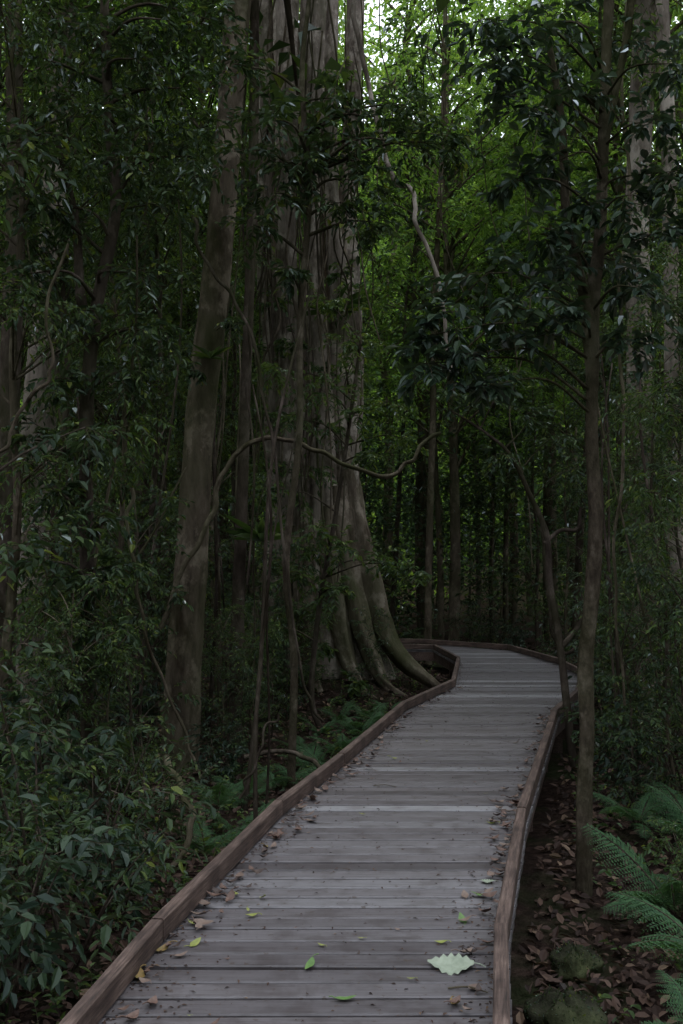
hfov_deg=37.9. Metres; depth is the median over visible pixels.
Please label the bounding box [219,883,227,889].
fallen leaf
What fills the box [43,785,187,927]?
shrub
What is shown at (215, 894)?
fallen leaf
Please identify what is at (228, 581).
sapling
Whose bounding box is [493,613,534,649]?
shrub
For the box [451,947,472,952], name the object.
fallen leaf
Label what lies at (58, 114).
sapling
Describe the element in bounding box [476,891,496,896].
fallen leaf
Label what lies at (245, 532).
epiphyte
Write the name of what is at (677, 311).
sapling
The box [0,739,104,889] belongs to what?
shrub
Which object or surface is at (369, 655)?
sapling
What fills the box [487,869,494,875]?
fallen leaf
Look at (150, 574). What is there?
bare stem
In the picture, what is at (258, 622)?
sapling
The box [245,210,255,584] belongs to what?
liana
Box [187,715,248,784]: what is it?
shrub
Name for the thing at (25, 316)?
forest tree
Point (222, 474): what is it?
liana
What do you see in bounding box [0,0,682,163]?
sky
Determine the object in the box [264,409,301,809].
bare stem
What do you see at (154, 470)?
sapling
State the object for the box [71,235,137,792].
bare stem
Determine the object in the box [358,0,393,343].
hanging vine
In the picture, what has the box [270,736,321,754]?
fern
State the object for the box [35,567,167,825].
sapling
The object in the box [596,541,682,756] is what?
sapling
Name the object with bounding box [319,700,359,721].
fern
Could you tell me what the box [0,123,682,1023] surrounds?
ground
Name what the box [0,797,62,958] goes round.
shrub
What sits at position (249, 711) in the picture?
bare stem
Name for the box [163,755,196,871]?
liana
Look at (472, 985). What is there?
fallen leaf
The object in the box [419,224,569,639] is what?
forest tree
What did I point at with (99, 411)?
forest tree
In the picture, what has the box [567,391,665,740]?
sapling
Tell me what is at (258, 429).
sapling
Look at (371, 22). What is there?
distant foliage
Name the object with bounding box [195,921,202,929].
fallen leaf
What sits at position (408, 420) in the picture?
forest tree
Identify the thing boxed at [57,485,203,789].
sapling
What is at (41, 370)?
rainforest tree
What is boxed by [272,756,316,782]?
fern
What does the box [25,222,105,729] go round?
bare stem
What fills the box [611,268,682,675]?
sapling
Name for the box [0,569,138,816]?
sapling
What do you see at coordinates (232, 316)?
hanging vine
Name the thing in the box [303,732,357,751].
fern
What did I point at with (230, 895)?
fallen leaf
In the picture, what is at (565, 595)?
sapling
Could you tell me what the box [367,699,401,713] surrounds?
fern
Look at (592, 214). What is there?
slim tree
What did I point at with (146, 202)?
hanging vine
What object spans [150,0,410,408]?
forest tree
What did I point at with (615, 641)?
bare stem
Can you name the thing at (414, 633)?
shrub
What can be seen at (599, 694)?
shrub
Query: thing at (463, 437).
sapling
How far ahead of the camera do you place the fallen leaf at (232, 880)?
4.66 m
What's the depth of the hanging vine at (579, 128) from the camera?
12.14 m
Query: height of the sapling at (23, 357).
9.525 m
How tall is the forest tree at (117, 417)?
10.237 m
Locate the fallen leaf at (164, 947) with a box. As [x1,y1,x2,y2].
[156,940,177,950]
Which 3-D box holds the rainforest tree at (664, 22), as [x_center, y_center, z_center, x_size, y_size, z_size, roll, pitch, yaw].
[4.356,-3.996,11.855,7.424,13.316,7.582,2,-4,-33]
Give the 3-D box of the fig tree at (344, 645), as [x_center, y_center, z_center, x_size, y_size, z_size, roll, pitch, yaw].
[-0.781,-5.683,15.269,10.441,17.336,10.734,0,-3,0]
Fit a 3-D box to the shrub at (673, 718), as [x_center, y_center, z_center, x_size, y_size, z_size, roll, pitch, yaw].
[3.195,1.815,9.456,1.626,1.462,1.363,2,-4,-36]
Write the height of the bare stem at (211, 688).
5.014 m
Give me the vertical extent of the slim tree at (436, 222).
13.933 m
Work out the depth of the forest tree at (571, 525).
29.96 m
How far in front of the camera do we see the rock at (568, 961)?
4.84 m
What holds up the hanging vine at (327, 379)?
hanging from the slim tree at (340, 549)
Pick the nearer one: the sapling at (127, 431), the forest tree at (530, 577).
the sapling at (127, 431)
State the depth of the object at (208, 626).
29.45 m
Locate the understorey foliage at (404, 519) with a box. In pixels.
[49,373,682,648]
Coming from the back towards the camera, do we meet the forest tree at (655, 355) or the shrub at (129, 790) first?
the forest tree at (655, 355)
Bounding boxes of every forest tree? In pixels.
[0,0,223,387]
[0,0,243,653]
[0,4,126,402]
[0,127,119,501]
[0,139,63,471]
[20,46,212,667]
[22,1,194,643]
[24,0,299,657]
[73,0,261,549]
[75,0,297,502]
[95,114,261,643]
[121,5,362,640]
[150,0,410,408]
[254,232,388,445]
[256,95,441,490]
[297,0,534,638]
[337,0,587,646]
[337,6,493,612]
[360,167,522,618]
[404,234,542,623]
[416,0,681,642]
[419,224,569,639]
[422,54,610,634]
[455,0,682,646]
[456,99,596,615]
[471,0,682,389]
[474,18,661,630]
[491,0,682,360]
[513,0,682,400]
[562,196,662,526]
[607,240,682,515]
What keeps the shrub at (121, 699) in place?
on the ground at (532, 887)
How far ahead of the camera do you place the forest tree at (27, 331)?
19.34 m
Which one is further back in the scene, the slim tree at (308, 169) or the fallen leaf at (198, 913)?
the slim tree at (308, 169)
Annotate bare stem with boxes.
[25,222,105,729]
[60,374,71,726]
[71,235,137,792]
[76,397,80,769]
[134,200,182,777]
[145,448,166,722]
[200,352,223,727]
[207,285,232,740]
[235,310,251,742]
[242,299,308,809]
[243,479,266,740]
[252,385,271,819]
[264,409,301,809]
[568,164,677,791]
[570,449,634,699]
[582,248,625,794]
[598,427,630,605]
[601,363,620,795]
[638,362,669,801]
[653,445,671,691]
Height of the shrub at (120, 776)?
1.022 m
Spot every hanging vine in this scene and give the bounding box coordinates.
[131,2,153,411]
[216,112,248,479]
[297,88,331,519]
[298,86,330,500]
[334,47,379,339]
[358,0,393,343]
[427,7,463,291]
[481,100,517,367]
[509,130,537,566]
[568,7,601,302]
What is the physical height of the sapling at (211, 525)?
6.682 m
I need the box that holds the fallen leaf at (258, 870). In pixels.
[251,868,268,872]
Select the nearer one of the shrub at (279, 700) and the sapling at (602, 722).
the sapling at (602, 722)
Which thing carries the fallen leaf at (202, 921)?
on the boardwalk
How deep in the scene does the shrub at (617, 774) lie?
8.08 m
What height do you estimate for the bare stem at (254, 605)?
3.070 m
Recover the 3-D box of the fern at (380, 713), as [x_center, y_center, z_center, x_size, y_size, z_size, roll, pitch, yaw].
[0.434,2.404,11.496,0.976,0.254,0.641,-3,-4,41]
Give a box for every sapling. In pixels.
[0,0,138,611]
[0,0,153,573]
[0,0,178,748]
[0,0,179,824]
[0,55,235,735]
[0,73,168,636]
[0,109,78,557]
[0,113,142,589]
[0,498,131,772]
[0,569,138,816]
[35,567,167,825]
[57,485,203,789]
[63,242,186,640]
[68,96,216,695]
[69,0,233,726]
[94,120,240,681]
[99,474,220,742]
[135,212,279,697]
[146,315,256,662]
[156,143,278,640]
[201,598,266,756]
[203,489,298,708]
[205,306,265,626]
[208,642,275,774]
[216,603,298,735]
[242,596,303,738]
[245,537,334,718]
[292,600,339,690]
[346,605,397,700]
[413,339,497,609]
[437,366,541,642]
[486,300,577,648]
[517,340,613,651]
[533,237,654,678]
[546,250,654,702]
[557,571,655,762]
[560,382,666,725]
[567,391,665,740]
[568,562,682,808]
[574,0,682,697]
[580,175,682,606]
[582,295,682,779]
[594,535,682,794]
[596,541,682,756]
[605,125,682,662]
[606,522,682,813]
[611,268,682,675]
[616,181,682,563]
[616,198,682,720]
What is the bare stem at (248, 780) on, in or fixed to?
on the ground at (532, 887)
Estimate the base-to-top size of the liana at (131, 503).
2.179 m
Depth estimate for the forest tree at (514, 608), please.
27.80 m
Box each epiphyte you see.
[190,344,230,360]
[221,514,294,540]
[293,283,371,317]
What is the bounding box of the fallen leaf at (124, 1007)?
[117,1004,133,1009]
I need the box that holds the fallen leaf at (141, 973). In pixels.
[135,964,145,977]
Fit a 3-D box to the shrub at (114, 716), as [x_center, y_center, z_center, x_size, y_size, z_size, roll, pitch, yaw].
[-2.136,1.693,8.105,1.343,1.440,1.602,1,-3,-19]
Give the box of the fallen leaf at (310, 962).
[305,953,318,968]
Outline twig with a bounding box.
[448,986,487,992]
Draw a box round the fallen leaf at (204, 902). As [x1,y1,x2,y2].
[199,899,210,904]
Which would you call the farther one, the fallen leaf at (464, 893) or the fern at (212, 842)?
the fern at (212, 842)
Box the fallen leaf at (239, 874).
[235,870,245,877]
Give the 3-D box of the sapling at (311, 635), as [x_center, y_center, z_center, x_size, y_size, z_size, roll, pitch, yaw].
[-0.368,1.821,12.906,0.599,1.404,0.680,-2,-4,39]
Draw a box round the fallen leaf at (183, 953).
[170,951,186,955]
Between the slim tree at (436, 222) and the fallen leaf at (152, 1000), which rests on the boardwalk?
the fallen leaf at (152, 1000)
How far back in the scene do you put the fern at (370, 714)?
12.00 m
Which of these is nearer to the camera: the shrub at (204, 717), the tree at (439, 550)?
the shrub at (204, 717)
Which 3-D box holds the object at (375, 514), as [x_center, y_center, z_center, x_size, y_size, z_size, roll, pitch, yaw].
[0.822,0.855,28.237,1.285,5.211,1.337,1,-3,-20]
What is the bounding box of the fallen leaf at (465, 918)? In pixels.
[457,915,475,920]
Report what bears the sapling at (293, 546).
on the ground at (532, 887)
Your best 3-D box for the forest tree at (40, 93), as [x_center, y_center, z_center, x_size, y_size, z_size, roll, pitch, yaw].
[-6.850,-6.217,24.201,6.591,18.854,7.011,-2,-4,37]
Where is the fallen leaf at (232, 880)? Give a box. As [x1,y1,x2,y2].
[220,877,237,882]
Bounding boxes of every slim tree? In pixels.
[0,0,245,816]
[185,0,490,788]
[209,0,348,754]
[236,280,433,728]
[362,4,526,664]
[382,0,682,898]
[435,363,607,768]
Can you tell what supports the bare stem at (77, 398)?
on the ground at (532, 887)
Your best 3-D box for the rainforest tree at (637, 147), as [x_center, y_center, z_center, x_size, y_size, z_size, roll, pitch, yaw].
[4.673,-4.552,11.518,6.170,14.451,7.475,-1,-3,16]
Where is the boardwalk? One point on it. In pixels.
(284, 948)
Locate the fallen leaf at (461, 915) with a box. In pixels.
[458,912,466,924]
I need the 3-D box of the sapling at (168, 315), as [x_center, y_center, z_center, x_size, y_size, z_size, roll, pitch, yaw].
[-2.763,-1.593,13.667,2.237,8.469,2.841,-2,-4,37]
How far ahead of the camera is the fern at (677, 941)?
4.68 m
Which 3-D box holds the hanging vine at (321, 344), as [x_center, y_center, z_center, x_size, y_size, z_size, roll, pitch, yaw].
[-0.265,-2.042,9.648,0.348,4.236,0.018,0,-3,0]
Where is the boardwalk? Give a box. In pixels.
[59,638,578,1023]
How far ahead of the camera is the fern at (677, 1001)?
3.98 m
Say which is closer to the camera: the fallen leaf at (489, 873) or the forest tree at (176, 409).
the fallen leaf at (489, 873)
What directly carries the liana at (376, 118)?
hanging from the fig tree at (344, 645)
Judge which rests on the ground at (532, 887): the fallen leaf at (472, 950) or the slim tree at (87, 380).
the slim tree at (87, 380)
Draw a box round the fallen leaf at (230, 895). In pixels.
[225,886,238,901]
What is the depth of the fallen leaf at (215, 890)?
4.54 m
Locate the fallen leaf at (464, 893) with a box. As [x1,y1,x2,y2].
[461,890,468,898]
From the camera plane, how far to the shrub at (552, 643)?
18.23 m
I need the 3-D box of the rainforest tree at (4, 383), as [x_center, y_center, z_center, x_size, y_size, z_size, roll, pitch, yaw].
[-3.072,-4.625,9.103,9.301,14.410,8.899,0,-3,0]
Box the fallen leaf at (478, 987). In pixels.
[475,983,481,992]
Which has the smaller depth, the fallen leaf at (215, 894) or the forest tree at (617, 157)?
the fallen leaf at (215, 894)
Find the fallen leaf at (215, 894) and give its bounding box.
[207,891,226,895]
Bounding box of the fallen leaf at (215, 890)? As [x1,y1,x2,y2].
[212,884,222,892]
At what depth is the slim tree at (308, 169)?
8.82 m
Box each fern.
[174,817,248,860]
[187,781,265,810]
[191,802,269,845]
[210,772,288,801]
[216,761,262,776]
[231,764,321,789]
[252,766,286,778]
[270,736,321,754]
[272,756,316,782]
[279,738,349,767]
[296,745,323,777]
[297,716,336,735]
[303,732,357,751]
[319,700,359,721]
[330,717,381,733]
[338,713,379,735]
[345,701,388,722]
[356,710,383,728]
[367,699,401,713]
[583,823,682,923]
[593,792,682,840]
[605,891,682,966]
[639,968,682,1023]
[642,782,682,851]
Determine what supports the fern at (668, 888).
on the ground at (532, 887)
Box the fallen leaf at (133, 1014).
[116,1009,138,1018]
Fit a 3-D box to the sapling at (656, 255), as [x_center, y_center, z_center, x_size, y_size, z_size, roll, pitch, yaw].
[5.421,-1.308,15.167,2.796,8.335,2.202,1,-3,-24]
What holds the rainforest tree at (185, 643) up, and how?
on the ground at (532, 887)
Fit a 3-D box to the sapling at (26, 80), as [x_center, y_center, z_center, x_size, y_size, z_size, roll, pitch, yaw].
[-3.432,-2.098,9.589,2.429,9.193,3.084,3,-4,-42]
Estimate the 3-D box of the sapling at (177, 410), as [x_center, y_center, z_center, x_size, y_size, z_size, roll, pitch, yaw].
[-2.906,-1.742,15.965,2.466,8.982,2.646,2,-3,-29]
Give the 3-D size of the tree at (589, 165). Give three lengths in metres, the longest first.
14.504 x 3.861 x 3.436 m
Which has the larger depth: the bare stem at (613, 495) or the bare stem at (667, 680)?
the bare stem at (613, 495)
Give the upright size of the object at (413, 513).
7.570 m
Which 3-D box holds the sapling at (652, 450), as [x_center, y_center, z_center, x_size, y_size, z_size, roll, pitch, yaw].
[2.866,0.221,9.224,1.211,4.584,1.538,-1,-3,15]
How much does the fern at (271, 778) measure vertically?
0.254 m
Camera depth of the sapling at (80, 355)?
14.69 m
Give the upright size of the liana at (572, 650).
1.311 m
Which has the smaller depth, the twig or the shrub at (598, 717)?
the twig
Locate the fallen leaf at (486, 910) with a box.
[478,907,490,911]
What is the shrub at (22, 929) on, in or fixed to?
on the ground at (532, 887)
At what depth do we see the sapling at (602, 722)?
7.52 m
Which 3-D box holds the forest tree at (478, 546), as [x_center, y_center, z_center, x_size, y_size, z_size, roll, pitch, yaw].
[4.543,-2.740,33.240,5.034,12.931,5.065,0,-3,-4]
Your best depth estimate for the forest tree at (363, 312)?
32.92 m
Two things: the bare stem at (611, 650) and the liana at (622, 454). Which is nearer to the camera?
the liana at (622, 454)
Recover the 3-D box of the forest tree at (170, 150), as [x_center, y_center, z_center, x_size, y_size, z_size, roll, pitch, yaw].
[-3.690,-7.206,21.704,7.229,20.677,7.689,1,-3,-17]
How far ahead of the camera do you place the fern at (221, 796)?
8.04 m
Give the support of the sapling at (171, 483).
on the ground at (532, 887)
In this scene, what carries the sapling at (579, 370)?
on the ground at (532, 887)
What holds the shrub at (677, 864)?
on the ground at (532, 887)
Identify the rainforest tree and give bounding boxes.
[0,0,321,764]
[3,0,266,777]
[15,0,76,733]
[435,0,682,747]
[600,0,665,728]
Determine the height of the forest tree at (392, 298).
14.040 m
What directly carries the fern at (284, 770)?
on the ground at (532, 887)
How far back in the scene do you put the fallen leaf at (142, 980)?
3.56 m
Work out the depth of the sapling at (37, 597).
8.09 m
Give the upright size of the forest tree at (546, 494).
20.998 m
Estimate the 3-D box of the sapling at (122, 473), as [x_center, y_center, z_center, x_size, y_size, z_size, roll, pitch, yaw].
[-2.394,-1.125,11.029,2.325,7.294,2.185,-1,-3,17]
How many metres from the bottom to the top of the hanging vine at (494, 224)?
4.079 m
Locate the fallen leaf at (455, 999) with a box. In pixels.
[444,995,460,1002]
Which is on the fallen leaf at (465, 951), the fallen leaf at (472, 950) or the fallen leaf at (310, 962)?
the fallen leaf at (472, 950)
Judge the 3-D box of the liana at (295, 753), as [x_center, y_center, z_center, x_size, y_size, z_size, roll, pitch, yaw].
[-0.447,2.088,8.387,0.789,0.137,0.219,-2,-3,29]
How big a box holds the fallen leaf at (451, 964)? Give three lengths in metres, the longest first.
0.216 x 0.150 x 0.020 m
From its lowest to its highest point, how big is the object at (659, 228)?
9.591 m
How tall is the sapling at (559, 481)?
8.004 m
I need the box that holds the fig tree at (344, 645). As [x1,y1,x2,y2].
[221,0,439,704]
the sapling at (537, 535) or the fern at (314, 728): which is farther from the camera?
the sapling at (537, 535)
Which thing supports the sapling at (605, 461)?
on the ground at (532, 887)
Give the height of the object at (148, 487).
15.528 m
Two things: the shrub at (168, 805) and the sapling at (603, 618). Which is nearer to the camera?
the shrub at (168, 805)
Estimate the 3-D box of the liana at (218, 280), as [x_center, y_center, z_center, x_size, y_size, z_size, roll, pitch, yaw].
[-0.688,-0.370,8.693,1.233,4.480,0.309,1,-3,-19]
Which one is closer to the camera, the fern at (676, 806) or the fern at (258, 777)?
the fern at (676, 806)
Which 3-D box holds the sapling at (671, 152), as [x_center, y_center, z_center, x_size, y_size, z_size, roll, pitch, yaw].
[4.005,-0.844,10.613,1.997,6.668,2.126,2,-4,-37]
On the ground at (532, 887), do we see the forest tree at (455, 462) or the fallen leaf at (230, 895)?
the forest tree at (455, 462)
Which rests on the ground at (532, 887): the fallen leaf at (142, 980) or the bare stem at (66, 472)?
the bare stem at (66, 472)
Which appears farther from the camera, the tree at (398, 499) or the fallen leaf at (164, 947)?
the tree at (398, 499)
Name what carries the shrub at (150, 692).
on the ground at (532, 887)
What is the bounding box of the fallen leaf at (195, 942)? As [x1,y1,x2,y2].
[184,937,200,946]
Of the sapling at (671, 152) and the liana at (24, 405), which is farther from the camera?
the sapling at (671, 152)
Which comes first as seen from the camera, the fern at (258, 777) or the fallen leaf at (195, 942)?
the fallen leaf at (195, 942)
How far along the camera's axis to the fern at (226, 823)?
7.43 m
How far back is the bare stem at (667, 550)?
9.92 m
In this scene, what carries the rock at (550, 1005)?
on the ground at (532, 887)
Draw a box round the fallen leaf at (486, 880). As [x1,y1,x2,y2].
[481,879,496,882]
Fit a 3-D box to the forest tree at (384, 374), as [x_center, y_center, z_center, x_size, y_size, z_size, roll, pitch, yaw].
[1.513,-6.880,33.946,7.953,21.387,7.477,0,-3,8]
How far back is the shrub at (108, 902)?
4.79 m
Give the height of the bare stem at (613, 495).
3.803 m
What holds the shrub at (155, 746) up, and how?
on the ground at (532, 887)
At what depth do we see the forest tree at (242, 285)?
21.95 m
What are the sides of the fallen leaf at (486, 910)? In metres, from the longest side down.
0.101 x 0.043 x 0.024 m
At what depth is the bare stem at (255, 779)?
7.54 m
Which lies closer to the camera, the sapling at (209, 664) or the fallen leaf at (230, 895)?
the fallen leaf at (230, 895)
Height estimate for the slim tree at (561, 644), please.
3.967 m
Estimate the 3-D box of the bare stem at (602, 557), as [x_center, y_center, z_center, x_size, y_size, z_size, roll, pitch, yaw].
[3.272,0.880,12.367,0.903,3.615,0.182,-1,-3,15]
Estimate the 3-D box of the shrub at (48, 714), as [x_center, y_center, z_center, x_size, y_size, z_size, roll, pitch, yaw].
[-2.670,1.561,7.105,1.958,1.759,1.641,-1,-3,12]
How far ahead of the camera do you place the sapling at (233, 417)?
15.50 m
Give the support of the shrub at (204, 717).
on the ground at (532, 887)
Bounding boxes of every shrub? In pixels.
[0,608,95,802]
[0,641,215,974]
[0,672,141,854]
[0,727,204,888]
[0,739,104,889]
[0,764,212,976]
[0,793,129,1020]
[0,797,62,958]
[9,650,143,831]
[11,634,175,809]
[11,646,148,787]
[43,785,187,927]
[45,717,223,866]
[74,639,164,749]
[77,739,173,820]
[125,731,173,784]
[146,647,245,744]
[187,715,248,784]
[242,657,308,723]
[403,627,433,643]
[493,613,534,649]
[533,616,579,664]
[555,639,633,716]
[560,687,671,805]
[572,615,664,683]
[594,687,651,751]
[596,627,682,770]
[602,695,682,816]
[637,812,682,919]
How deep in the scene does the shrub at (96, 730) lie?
7.09 m
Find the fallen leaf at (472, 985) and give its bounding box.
[468,983,482,989]
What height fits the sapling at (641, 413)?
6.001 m
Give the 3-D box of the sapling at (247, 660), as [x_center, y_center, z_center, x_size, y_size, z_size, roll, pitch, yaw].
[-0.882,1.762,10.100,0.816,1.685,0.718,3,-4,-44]
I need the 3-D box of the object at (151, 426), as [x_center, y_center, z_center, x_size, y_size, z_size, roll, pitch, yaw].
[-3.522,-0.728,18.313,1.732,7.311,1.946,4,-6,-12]
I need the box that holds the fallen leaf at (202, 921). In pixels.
[191,916,212,924]
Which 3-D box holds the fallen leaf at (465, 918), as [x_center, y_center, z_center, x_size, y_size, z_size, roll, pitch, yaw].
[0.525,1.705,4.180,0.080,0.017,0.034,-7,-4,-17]
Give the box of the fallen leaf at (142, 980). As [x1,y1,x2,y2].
[139,977,150,982]
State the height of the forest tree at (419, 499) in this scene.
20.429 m
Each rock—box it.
[523,985,607,1023]
[548,941,605,982]
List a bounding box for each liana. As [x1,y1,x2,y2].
[0,243,69,452]
[20,442,186,570]
[125,487,195,760]
[159,431,440,629]
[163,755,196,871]
[192,216,324,722]
[238,715,279,798]
[244,749,320,768]
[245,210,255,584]
[351,0,451,370]
[539,527,583,654]
[612,2,631,704]
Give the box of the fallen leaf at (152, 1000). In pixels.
[142,995,157,1004]
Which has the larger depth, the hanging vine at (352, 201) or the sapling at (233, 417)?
the sapling at (233, 417)
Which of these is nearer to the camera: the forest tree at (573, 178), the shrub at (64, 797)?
the shrub at (64, 797)
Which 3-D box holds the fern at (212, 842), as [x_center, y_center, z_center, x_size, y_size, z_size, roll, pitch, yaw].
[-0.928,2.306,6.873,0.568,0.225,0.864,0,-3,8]
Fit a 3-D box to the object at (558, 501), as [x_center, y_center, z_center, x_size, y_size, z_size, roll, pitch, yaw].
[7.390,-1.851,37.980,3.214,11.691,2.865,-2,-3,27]
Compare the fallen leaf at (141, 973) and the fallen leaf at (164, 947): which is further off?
the fallen leaf at (164, 947)
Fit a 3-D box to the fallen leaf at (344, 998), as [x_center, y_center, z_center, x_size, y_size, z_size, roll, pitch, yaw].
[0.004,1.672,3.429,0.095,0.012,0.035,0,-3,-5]
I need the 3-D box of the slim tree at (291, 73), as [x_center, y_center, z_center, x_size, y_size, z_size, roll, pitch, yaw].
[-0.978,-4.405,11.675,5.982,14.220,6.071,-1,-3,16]
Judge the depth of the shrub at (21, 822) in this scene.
5.00 m
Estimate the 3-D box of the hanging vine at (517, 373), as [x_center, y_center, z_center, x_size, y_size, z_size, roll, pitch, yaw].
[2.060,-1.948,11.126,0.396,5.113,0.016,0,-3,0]
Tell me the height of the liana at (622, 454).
5.644 m
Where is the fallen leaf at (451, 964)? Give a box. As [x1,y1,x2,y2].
[427,953,485,974]
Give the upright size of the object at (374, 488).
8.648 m
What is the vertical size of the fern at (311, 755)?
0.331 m
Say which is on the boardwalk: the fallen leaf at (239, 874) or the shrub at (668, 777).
the fallen leaf at (239, 874)
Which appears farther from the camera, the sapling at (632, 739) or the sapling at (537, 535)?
the sapling at (537, 535)
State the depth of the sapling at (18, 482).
7.40 m
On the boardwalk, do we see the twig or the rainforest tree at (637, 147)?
the twig
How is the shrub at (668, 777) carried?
on the ground at (532, 887)
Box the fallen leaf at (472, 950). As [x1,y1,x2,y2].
[458,946,477,952]
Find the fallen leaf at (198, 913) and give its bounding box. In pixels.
[191,910,211,914]
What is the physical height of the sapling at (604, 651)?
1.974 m
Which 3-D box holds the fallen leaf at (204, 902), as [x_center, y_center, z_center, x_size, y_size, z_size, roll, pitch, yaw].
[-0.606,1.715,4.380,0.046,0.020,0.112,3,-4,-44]
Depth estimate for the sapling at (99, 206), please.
12.54 m
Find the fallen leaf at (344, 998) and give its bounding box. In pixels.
[329,995,355,999]
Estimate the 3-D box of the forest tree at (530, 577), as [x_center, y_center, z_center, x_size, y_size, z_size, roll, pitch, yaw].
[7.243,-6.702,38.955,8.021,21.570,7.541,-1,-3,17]
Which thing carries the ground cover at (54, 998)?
on the ground at (532, 887)
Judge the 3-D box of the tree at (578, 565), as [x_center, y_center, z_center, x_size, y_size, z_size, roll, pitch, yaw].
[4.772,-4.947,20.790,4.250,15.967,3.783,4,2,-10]
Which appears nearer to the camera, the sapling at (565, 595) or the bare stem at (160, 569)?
the bare stem at (160, 569)
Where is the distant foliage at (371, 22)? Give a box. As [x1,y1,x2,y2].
[1,0,682,611]
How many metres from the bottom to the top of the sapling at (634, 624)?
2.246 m
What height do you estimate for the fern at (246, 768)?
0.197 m
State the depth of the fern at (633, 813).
6.87 m
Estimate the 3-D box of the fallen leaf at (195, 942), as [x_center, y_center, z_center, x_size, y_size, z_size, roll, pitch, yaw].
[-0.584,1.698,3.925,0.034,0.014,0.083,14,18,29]
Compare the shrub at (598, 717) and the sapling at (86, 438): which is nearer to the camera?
the sapling at (86, 438)
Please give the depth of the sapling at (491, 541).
23.88 m
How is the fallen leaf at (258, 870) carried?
on the boardwalk
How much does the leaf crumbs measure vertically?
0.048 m
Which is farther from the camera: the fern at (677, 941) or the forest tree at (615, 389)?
the forest tree at (615, 389)
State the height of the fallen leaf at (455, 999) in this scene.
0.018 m
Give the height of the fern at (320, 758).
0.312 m
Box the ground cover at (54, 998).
[0,640,682,1023]
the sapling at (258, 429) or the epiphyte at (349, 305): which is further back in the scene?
the sapling at (258, 429)
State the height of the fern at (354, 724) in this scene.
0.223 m
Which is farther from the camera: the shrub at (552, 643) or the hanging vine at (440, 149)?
the shrub at (552, 643)
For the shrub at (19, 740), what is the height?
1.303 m
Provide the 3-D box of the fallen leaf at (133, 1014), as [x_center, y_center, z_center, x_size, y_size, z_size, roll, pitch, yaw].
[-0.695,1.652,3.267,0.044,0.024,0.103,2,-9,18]
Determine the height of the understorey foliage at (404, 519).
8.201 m
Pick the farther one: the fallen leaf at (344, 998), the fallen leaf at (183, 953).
the fallen leaf at (183, 953)
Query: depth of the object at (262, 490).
30.42 m
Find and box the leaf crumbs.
[102,661,575,1023]
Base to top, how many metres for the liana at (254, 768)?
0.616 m
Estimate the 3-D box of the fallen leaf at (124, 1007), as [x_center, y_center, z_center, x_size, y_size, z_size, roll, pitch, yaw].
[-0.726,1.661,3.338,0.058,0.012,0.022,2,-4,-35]
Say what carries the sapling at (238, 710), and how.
on the ground at (532, 887)
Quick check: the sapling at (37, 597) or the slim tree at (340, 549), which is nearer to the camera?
the sapling at (37, 597)
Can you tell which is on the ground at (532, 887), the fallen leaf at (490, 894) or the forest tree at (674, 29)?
the forest tree at (674, 29)
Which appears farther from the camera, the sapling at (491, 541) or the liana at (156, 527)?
the sapling at (491, 541)
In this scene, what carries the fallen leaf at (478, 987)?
on the boardwalk
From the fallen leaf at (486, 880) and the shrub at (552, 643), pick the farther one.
the shrub at (552, 643)
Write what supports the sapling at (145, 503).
on the ground at (532, 887)
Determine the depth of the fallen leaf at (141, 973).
3.63 m
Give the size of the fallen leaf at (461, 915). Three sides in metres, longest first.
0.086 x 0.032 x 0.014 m
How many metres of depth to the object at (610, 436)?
27.87 m
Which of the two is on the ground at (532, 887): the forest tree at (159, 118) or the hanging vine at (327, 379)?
the forest tree at (159, 118)

